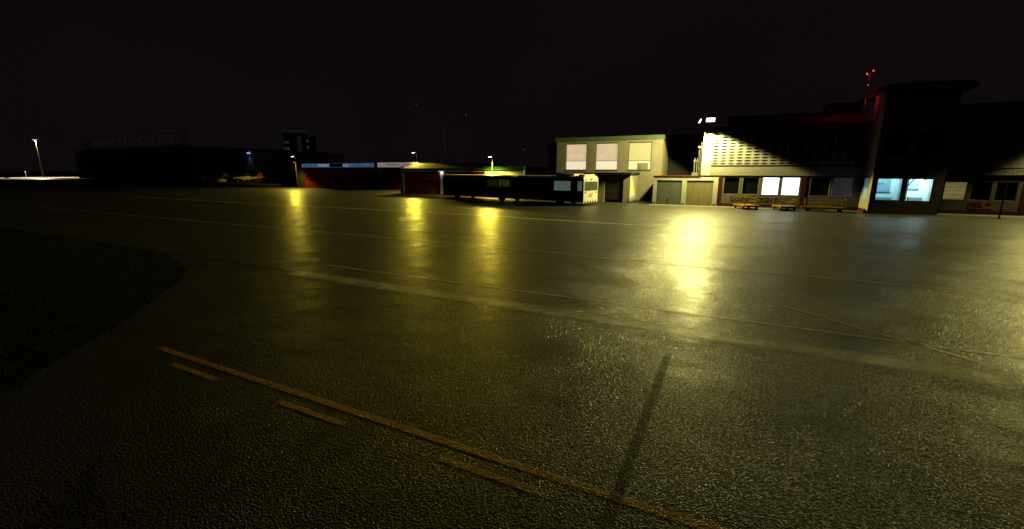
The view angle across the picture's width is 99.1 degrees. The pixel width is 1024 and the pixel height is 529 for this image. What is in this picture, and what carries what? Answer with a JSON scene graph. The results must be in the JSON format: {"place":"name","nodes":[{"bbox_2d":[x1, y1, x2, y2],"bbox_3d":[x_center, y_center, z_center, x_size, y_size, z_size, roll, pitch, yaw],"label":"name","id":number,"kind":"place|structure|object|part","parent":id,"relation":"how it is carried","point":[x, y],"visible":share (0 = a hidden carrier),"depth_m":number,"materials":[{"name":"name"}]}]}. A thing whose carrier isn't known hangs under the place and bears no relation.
{"place":"outdoors","nodes":[
{"label":"outdoors","id":0,"kind":"place"},
{"bbox_2d":[0,176,78,177],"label":"apron","id":1,"kind":"object","parent":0,"point":[44,177],"visible":0.5,"depth_m":185.83,"materials":[{"name":"concrete"}]},
{"bbox_2d":[0,172,11,177],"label":"shrub","id":2,"kind":"object","parent":1,"relation":"on","point":[3,174],"visible":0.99,"depth_m":168.02,"materials":[{"name":"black plant"}]},
{"bbox_2d":[32,139,43,176],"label":"floodlight mast","id":3,"kind":"object","parent":1,"relation":"on","point":[39,157],"visible":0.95,"depth_m":185.86,"materials":[{"name":"grey metal"}]},
{"bbox_2d":[0,227,190,398],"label":"grass","id":4,"kind":"structure","parent":0,"point":[61,297],"depth_m":11.04,"materials":[{"name":"green plant"}]},
{"bbox_2d":[0,178,296,183],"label":"hangar apron","id":5,"kind":"object","parent":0,"point":[139,180],"visible":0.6,"depth_m":119.60,"materials":[{"name":"concrete"}]},
{"bbox_2d":[217,179,225,182],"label":"ground power cart","id":6,"kind":"object","parent":5,"relation":"on","point":[221,180],"visible":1,"depth_m":108.57,"materials":[{"name":"metal"}]},
{"bbox_2d":[233,172,262,182],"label":"light aircraft","id":7,"kind":"object","parent":5,"relation":"on","point":[249,178],"visible":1,"depth_m":108.56,"materials":[{"name":"white metal"}]},
{"bbox_2d":[281,128,316,151],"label":"control tower","id":8,"kind":"structure","parent":0,"point":[296,139],"depth_m":159.41,"materials":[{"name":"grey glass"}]},
{"bbox_2d":[398,162,546,193],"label":"vehicle garage","id":9,"kind":"structure","parent":0,"point":[420,178],"depth_m":56.49,"materials":[{"name":"red metal"}]},
{"bbox_2d":[404,172,440,193],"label":"red door","id":10,"kind":"structure","parent":9,"relation":"in","point":[433,183],"depth_m":57.43,"materials":[{"name":"paint"}]},
{"bbox_2d":[444,172,484,174],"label":"red door","id":11,"kind":"structure","parent":9,"relation":"in","point":[445,173],"depth_m":54.21,"materials":[{"name":"paint"}]},
{"bbox_2d":[0,187,1023,528],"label":"apron","id":12,"kind":"object","parent":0,"point":[124,425],"visible":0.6,"depth_m":6.57,"materials":[{"name":"grey asphalt"}]},
{"bbox_2d":[171,363,218,380],"bbox_3d":[-4.838,1.630,6.650,1.380,0.001,0.120,6,14,26],"label":"holding dash","id":13,"kind":"object","parent":12,"relation":"on","point":[196,372],"visible":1,"depth_m":6.65,"materials":[{"name":"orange paint"}]},
{"bbox_2d":[41,207,559,252],"bbox_3d":[-18.727,-2.594,26.238,46.125,0.001,0.210,6,14,26],"label":"taxi line","id":14,"kind":"object","parent":12,"relation":"on","point":[330,232],"visible":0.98,"depth_m":20.85,"materials":[{"name":"yellow paint"}]},
{"bbox_2d":[279,400,346,425],"bbox_3d":[-2.543,1.872,5.529,1.380,0.001,0.120,6,14,26],"label":"holding dash","id":15,"kind":"object","parent":12,"relation":"on","point":[312,412],"visible":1,"depth_m":5.52,"materials":[{"name":"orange paint"}]},
{"bbox_2d":[142,197,508,216],"bbox_3d":[-21.899,-5.465,39.549,49.725,0.001,0.379,6,14,26],"label":"apron line","id":16,"kind":"object","parent":12,"relation":"on","point":[337,207],"visible":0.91,"depth_m":35.03,"materials":[{"name":"yellow paint"}]},
{"bbox_2d":[296,162,439,189],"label":"hangar","id":17,"kind":"structure","parent":12,"relation":"on","point":[369,176],"depth_m":70.94,"materials":[{"name":"blue metal"}]},
{"bbox_2d":[304,168,317,187],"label":"hangar door","id":18,"kind":"structure","parent":17,"relation":"in","point":[310,173],"depth_m":75.49,"materials":[{"name":"red paint"}]},
{"bbox_2d":[316,168,329,187],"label":"hangar door","id":19,"kind":"structure","parent":17,"relation":"in","point":[322,174],"depth_m":74.20,"materials":[{"name":"red paint"}]},
{"bbox_2d":[328,168,342,188],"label":"hangar door","id":20,"kind":"structure","parent":17,"relation":"in","point":[335,178],"depth_m":72.90,"materials":[{"name":"red paint"}]},
{"bbox_2d":[341,168,355,188],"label":"hangar door","id":21,"kind":"structure","parent":17,"relation":"in","point":[348,176],"depth_m":71.62,"materials":[{"name":"red paint"}]},
{"bbox_2d":[354,168,367,188],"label":"hangar door","id":22,"kind":"structure","parent":17,"relation":"in","point":[361,181],"depth_m":70.38,"materials":[{"name":"red paint"}]},
{"bbox_2d":[382,168,400,189],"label":"hangar door","id":23,"kind":"structure","parent":17,"relation":"in","point":[391,176],"depth_m":67.63,"materials":[{"name":"red paint"}]},
{"bbox_2d":[161,348,725,528],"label":"holding line","id":24,"kind":"object","parent":12,"relation":"on","point":[675,516],"visible":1,"depth_m":4.73,"materials":[{"name":"yellow paint"}]},
{"bbox_2d":[438,455,541,494],"bbox_3d":[-0.249,2.114,4.409,1.380,0.001,0.120,6,14,26],"label":"holding dash","id":25,"kind":"object","parent":12,"relation":"on","point":[491,475],"visible":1,"depth_m":4.39,"materials":[{"name":"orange paint"}]},
{"bbox_2d":[443,174,597,204],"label":"articulated bus","id":26,"kind":"object","parent":12,"relation":"on","point":[559,189],"visible":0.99,"depth_m":40.95,"materials":[{"name":"paint"}]},
{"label":"rear window","id":27,"kind":"part","parent":26,"relation":"part of","materials":[{"name":"green glass"}]},
{"bbox_2d":[547,140,556,169],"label":"tree","id":28,"kind":"object","parent":12,"relation":"on","point":[549,149],"visible":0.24,"depth_m":58.25,"materials":[{"name":"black plant"}]},
{"bbox_2d":[550,136,574,166],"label":"tree","id":29,"kind":"object","parent":12,"relation":"on","point":[554,147],"visible":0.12,"depth_m":55.26,"materials":[{"name":"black plant"}]},
{"bbox_2d":[508,217,659,226],"bbox_3d":[3.963,-2.581,26.177,9.525,0.001,0.375,7,14,29],"label":"apron line","id":30,"kind":"object","parent":12,"relation":"on","point":[583,221],"visible":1,"depth_m":26.14,"materials":[{"name":"yellow paint"}]},
{"bbox_2d":[557,172,639,202],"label":"garage annex","id":31,"kind":"object","parent":12,"relation":"on","point":[623,186],"visible":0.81,"depth_m":41.81,"materials":[{"name":"beige paint"}]},
{"bbox_2d":[604,176,623,199],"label":"garage door","id":32,"kind":"structure","parent":31,"relation":"in","point":[613,184],"depth_m":41.69,"materials":[{"name":"brown metal"}]},
{"bbox_2d":[618,355,668,483],"bbox_3d":[1.686,1.878,5.487,0.150,0.001,4.350,6,14,26],"label":"tar strip","id":33,"kind":"object","parent":12,"relation":"on","point":[664,368],"visible":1,"depth_m":5.50,"materials":[{"name":"grey"}]},
{"bbox_2d":[290,271,1013,385],"bbox_3d":[0.344,0.962,9.750,15.975,0.001,0.862,6,14,26],"label":"worn edge band","id":34,"kind":"object","parent":12,"relation":"on","point":[893,363],"visible":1,"depth_m":8.15,"materials":[{"name":"beige asphalt"}]},
{"bbox_2d":[327,265,1023,358],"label":"stand line","id":35,"kind":"object","parent":12,"relation":"on","point":[714,316],"visible":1,"depth_m":9.00,"materials":[{"name":"beige paint"}]},
{"bbox_2d":[346,219,1023,266],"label":"joint line","id":36,"kind":"object","parent":12,"relation":"on","point":[721,245],"visible":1,"depth_m":17.57,"materials":[{"name":"black paint"}]},
{"bbox_2d":[652,175,718,205],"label":"double garage","id":37,"kind":"structure","parent":12,"relation":"on","point":[675,189],"depth_m":38.47,"materials":[{"name":"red paint"}]},
{"bbox_2d":[655,180,681,203],"bbox_3d":[14.028,-6.464,39.115,2.135,2.100,0.030,6,14,26],"label":"garage door","id":38,"kind":"structure","parent":37,"relation":"in","point":[667,191],"depth_m":39.09,"materials":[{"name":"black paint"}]},
{"bbox_2d":[692,142,703,175],"bbox_3d":[16.259,-9.225,38.207,0.780,2.874,0.412,6,14,26],"label":"vent stack","id":39,"kind":"object","parent":37,"relation":"on","point":[696,173],"visible":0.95,"depth_m":38.24,"materials":[{"name":"metal"}]},
{"bbox_2d":[685,181,713,204],"bbox_3d":[16.285,-6.222,37.996,2.127,2.100,0.060,6,14,26],"label":"garage door","id":40,"kind":"structure","parent":37,"relation":"in","point":[695,193],"depth_m":37.99,"materials":[{"name":"beige paint"}]},
{"bbox_2d":[733,196,758,208],"bbox_3d":[18.689,-4.972,35.086,1.185,0.926,2.521,1,12,4],"label":"baggage trolley","id":41,"kind":"object","parent":12,"relation":"on","point":[745,204],"visible":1,"depth_m":34.44,"materials":[{"name":"metal"}]},
{"bbox_2d":[772,197,796,210],"bbox_3d":[21.140,-4.751,34.065,1.110,0.926,2.521,3,12,12],"label":"baggage trolley","id":42,"kind":"object","parent":12,"relation":"on","point":[782,205],"visible":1,"depth_m":33.26,"materials":[{"name":"metal"}]},
{"bbox_2d":[563,254,1023,295],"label":"taxi line","id":43,"kind":"object","parent":12,"relation":"on","point":[808,276],"visible":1,"depth_m":12.49,"materials":[{"name":"yellow paint"}]},
{"bbox_2d":[796,198,845,211],"bbox_3d":[23.135,-4.495,32.796,3.084,0.960,1.072,10,16,38],"label":"baggage trolley","id":44,"kind":"object","parent":12,"relation":"on","point":[808,208],"visible":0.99,"depth_m":32.71,"materials":[{"name":"metal"}]},
{"bbox_2d":[783,306,977,361],"bbox_3d":[6.801,1.244,8.439,0.166,0.001,3.225,-5,13,-24],"label":"taxi line","id":45,"kind":"object","parent":12,"relation":"on","point":[967,358],"visible":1,"depth_m":8.15,"materials":[{"name":"yellow paint"}]},
{"bbox_2d":[857,80,980,214],"bbox_3d":[28.245,-8.066,31.320,5.212,8.565,6.525,6,14,26],"label":"tower bay","id":46,"kind":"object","parent":12,"relation":"on","point":[912,129],"visible":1,"depth_m":29.59,"materials":[{"name":"black glass"}]},
{"bbox_2d":[862,178,869,199],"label":"window","id":47,"kind":"structure","parent":46,"relation":"in","point":[866,183],"depth_m":31.81,"materials":[{"name":"teal glass"}]},
{"bbox_2d":[876,179,891,192],"bbox_3d":[27.029,-5.891,32.174,1.425,1.148,0.111,6,14,26],"label":"notice board","id":48,"kind":"object","parent":46,"relation":"attached to","point":[883,185],"visible":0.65,"depth_m":32.06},
{"bbox_2d":[878,178,903,200],"bbox_3d":[26.239,-5.227,30.444,1.530,1.552,0.060,3,13,14],"label":"window","id":49,"kind":"structure","parent":46,"relation":"in","point":[879,178],"depth_m":30.30,"materials":[{"name":"blue glass"}]},
{"bbox_2d":[883,132,910,156],"bbox_3d":[26.232,-8.193,29.806,1.455,1.680,0.060,3,13,14],"label":"window","id":50,"kind":"structure","parent":46,"relation":"in","point":[897,143],"depth_m":29.79,"materials":[{"name":"black glass"}]},
{"bbox_2d":[908,179,919,189],"bbox_3d":[28.680,-5.868,31.353,0.930,0.998,0.081,6,14,26],"label":"wall picture","id":51,"kind":"object","parent":46,"relation":"attached to","point":[914,184],"depth_m":31.30},
{"bbox_2d":[923,179,934,201],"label":"window","id":52,"kind":"structure","parent":46,"relation":"in","point":[933,179],"depth_m":29.84,"materials":[{"name":"blue glass"}]},
{"bbox_2d":[914,131,943,156],"bbox_3d":[27.974,-8.097,29.362,1.455,1.680,0.060,3,13,14],"label":"window","id":53,"kind":"structure","parent":46,"relation":"in","point":[928,144],"depth_m":29.34,"materials":[{"name":"black glass"}]},
{"bbox_2d":[938,213,973,215],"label":"gutter slab","id":54,"kind":"structure","parent":12,"relation":"on","point":[956,214],"depth_m":30.29,"materials":[{"name":"concrete"}]},
{"bbox_2d":[938,101,1023,215],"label":"terminal wing","id":55,"kind":"structure","parent":12,"relation":"on","point":[986,161],"depth_m":29.62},
{"bbox_2d":[942,182,967,199],"bbox_3d":[31.114,-5.182,30.716,1.260,1.305,0.090,6,14,26],"label":"window","id":56,"kind":"structure","parent":55,"relation":"in","point":[952,190],"depth_m":30.73,"materials":[{"name":"brown"}]},
{"bbox_2d":[968,202,993,208],"bbox_3d":[32.415,-4.078,30.221,1.230,0.480,0.011,6,14,26],"label":"wall sign","id":57,"kind":"object","parent":55,"relation":"attached to","point":[980,205],"visible":1,"depth_m":30.22,"materials":[{"name":"orange paint"}]},
{"bbox_2d":[969,182,992,200],"bbox_3d":[32.315,-5.055,30.130,1.080,1.305,0.090,6,14,26],"label":"window","id":58,"kind":"structure","parent":55,"relation":"in","point":[981,191],"depth_m":30.14,"materials":[{"name":"black glass"}]},
{"bbox_2d":[993,182,1018,200],"bbox_3d":[33.428,-4.938,29.586,1.110,1.305,0.090,6,14,26],"label":"window","id":59,"kind":"structure","parent":55,"relation":"in","point":[1012,187],"depth_m":29.59,"materials":[{"name":"black glass"}]},
{"bbox_2d":[969,214,1006,216],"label":"gutter slab","id":60,"kind":"structure","parent":12,"relation":"on","point":[987,215],"depth_m":29.62,"materials":[{"name":"concrete"}]},
{"bbox_2d":[996,184,1007,218],"bbox_3d":[30.809,-3.957,27.422,0.209,2.175,0.209,6,14,26],"label":"sign pole","id":61,"kind":"object","parent":12,"relation":"on","point":[1000,210],"visible":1,"depth_m":27.41,"materials":[{"name":"black metal"}]},
{"bbox_2d":[0,0,1023,170],"label":"sky","id":62,"kind":"structure","parent":0,"point":[373,81],"materials":[{"name":"black"}]},
{"bbox_2d":[529,170,556,174],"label":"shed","id":63,"kind":"structure","parent":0,"point":[542,172],"depth_m":51.22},
{"bbox_2d":[556,134,670,200],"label":"office building","id":64,"kind":"structure","parent":0,"point":[646,156],"depth_m":44.58,"materials":[{"name":"brown paint"}]},
{"bbox_2d":[566,143,586,169],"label":"window","id":65,"kind":"structure","parent":64,"relation":"in","point":[575,153],"depth_m":46.65,"materials":[{"name":"white glass"}]},
{"bbox_2d":[595,142,618,169],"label":"window","id":66,"kind":"structure","parent":64,"relation":"in","point":[606,153],"depth_m":45.22,"materials":[{"name":"white glass"}]},
{"bbox_2d":[628,142,651,169],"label":"window","id":67,"kind":"structure","parent":64,"relation":"in","point":[639,152],"depth_m":43.72,"materials":[{"name":"yellow glass"}]},
{"bbox_2d":[667,102,871,210],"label":"terminal building","id":68,"kind":"structure","parent":0,"point":[748,153],"depth_m":35.04,"materials":[{"name":"red paint"}]},
{"bbox_2d":[706,118,714,122],"bbox_3d":[16.467,-11.924,36.197,0.675,0.369,0.785,6,14,26],"label":"floodlight","id":69,"kind":"object","parent":68,"relation":"attached to","point":[708,120],"visible":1,"depth_m":35.91,"materials":[{"name":"grey"}]},
{"bbox_2d":[723,177,740,194],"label":"window","id":70,"kind":"structure","parent":68,"relation":"in","point":[731,185],"depth_m":36.85,"materials":[{"name":"black glass"}]},
{"bbox_2d":[741,177,759,194],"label":"window","id":71,"kind":"structure","parent":68,"relation":"in","point":[750,185],"depth_m":36.24,"materials":[{"name":"black glass"}]},
{"bbox_2d":[761,177,780,195],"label":"window","id":72,"kind":"structure","parent":68,"relation":"in","point":[770,185],"depth_m":35.60,"materials":[{"name":"grey glass"}]},
{"bbox_2d":[780,177,800,195],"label":"window","id":73,"kind":"structure","parent":68,"relation":"in","point":[790,186],"depth_m":34.99,"materials":[{"name":"grey glass"}]},
{"bbox_2d":[808,177,831,196],"bbox_3d":[24.038,-6.066,34.122,1.358,1.478,0.090,6,14,26],"label":"window","id":74,"kind":"structure","parent":68,"relation":"in","point":[819,186],"depth_m":34.12,"materials":[{"name":"black glass"}]},
{"bbox_2d":[830,177,854,196],"bbox_3d":[25.322,-5.931,33.494,1.335,1.478,0.090,6,14,26],"label":"window","id":75,"kind":"structure","parent":68,"relation":"in","point":[841,186],"depth_m":33.50,"materials":[{"name":"grey"}]},
{"bbox_2d":[862,70,874,120],"bbox_3d":[25.902,-12.311,31.914,0.458,3.562,0.164,6,14,26],"label":"antenna mast","id":76,"kind":"object","parent":68,"relation":"on","point":[866,93],"visible":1,"depth_m":31.90,"materials":[{"name":"metal"}]},
{"bbox_3d":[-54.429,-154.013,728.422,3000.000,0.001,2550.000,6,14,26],"label":"grassland","id":77,"kind":"object","parent":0,"visible":0},
{"bbox_2d":[73,131,284,179],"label":"hangar","id":78,"kind":"structure","parent":77,"relation":"on","point":[166,162],"depth_m":146.61,"materials":[{"name":"black paint"}]},
{"bbox_2d":[77,156,192,179],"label":"sliding door","id":79,"kind":"structure","parent":78,"relation":"in","point":[168,168],"depth_m":148.08,"materials":[{"name":"black metal"}]},
{"bbox_2d":[195,148,343,180],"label":"arched hangar","id":80,"kind":"structure","parent":77,"relation":"on","point":[230,163],"depth_m":127.45,"materials":[{"name":"blue"}]},
{"bbox_2d":[203,158,246,180],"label":"sliding door","id":81,"kind":"structure","parent":80,"relation":"in","point":[213,168],"depth_m":126.97,"materials":[{"name":"black metal"}]}
]}

